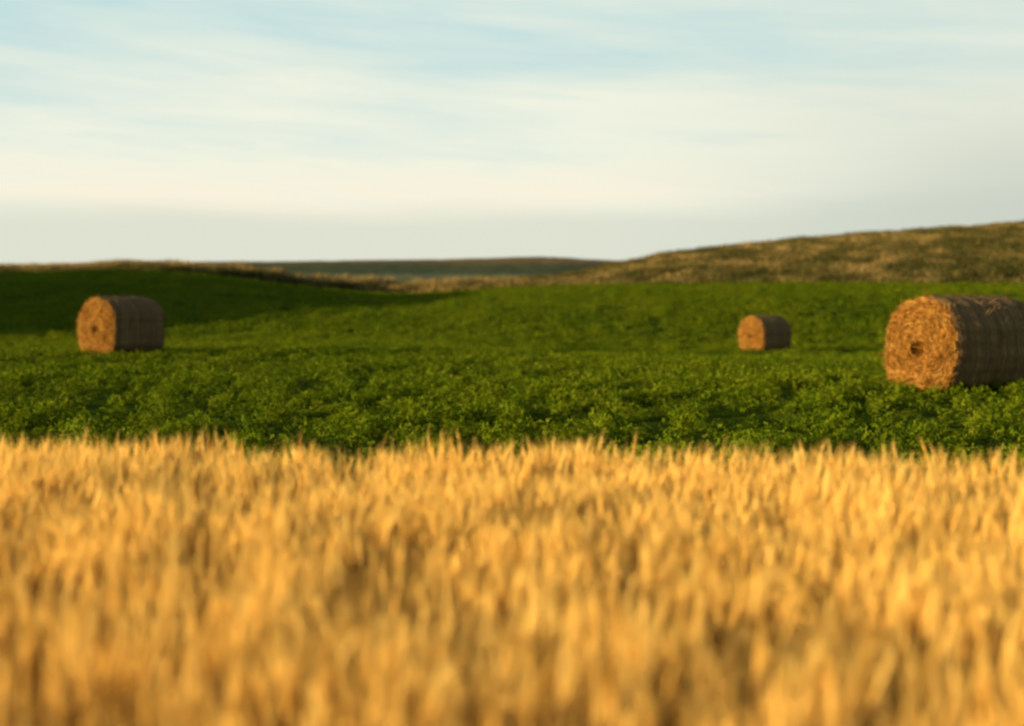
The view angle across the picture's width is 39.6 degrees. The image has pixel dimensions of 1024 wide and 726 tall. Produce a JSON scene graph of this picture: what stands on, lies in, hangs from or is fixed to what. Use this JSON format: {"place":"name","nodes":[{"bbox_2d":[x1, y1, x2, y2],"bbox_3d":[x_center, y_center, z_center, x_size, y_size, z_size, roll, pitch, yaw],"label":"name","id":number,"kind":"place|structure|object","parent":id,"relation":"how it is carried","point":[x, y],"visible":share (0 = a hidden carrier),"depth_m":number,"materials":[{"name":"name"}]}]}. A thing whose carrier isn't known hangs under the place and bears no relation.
{"place":"outdoors","nodes":[
{"label":"outdoors","id":0,"kind":"place"},
{"bbox_2d":[42,257,618,281],"bbox_3d":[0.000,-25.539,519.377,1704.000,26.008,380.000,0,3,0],"label":"distant hill","id":1,"kind":"structure","parent":0,"point":[413,270],"depth_m":447.82,"materials":[{"name":"green plant"}]},
{"bbox_2d":[18,578,779,725],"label":"soil","id":2,"kind":"structure","parent":0,"point":[366,709],"depth_m":5.86,"materials":[{"name":"soil"}]},
{"bbox_2d":[0,423,1023,725],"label":"wheat","id":3,"kind":"object","parent":2,"relation":"on","point":[460,591],"visible":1,"depth_m":4.29,"materials":[{"name":"plant"}]},
{"bbox_2d":[0,268,1023,586],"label":"field","id":4,"kind":"structure","parent":0,"point":[98,403],"depth_m":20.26,"materials":[{"name":"plant"}]},
{"bbox_2d":[76,295,166,353],"bbox_3d":[-10.684,-1.035,39.018,1.654,1.723,2.237,2,3,33],"label":"hay bale","id":5,"kind":"object","parent":4,"relation":"on","point":[127,323],"visible":0.99,"depth_m":38.35,"materials":[{"name":"plant"}]},
{"bbox_2d":[737,315,791,350],"bbox_3d":[10.772,-1.250,60.501,2.179,1.674,1.604,-2,3,-39],"label":"hay bale","id":6,"kind":"object","parent":4,"relation":"on","point":[766,332],"visible":0.98,"depth_m":59.94,"materials":[{"name":"plant"}]},
{"bbox_2d":[881,289,1023,392],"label":"hay bale","id":7,"kind":"object","parent":4,"relation":"on","point":[967,341],"visible":0.94,"depth_m":22.38,"materials":[{"name":"plant"}]},
{"bbox_2d":[0,0,1023,264],"label":"sky","id":8,"kind":"structure","parent":0,"point":[192,130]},
{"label":"hill","id":9,"kind":"structure","parent":0,"visible":0},
{"bbox_2d":[0,218,1023,292],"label":"prairie grass","id":10,"kind":"structure","parent":9,"relation":"on","point":[907,255],"depth_m":142.73,"materials":[{"name":"green plant"}]}
]}

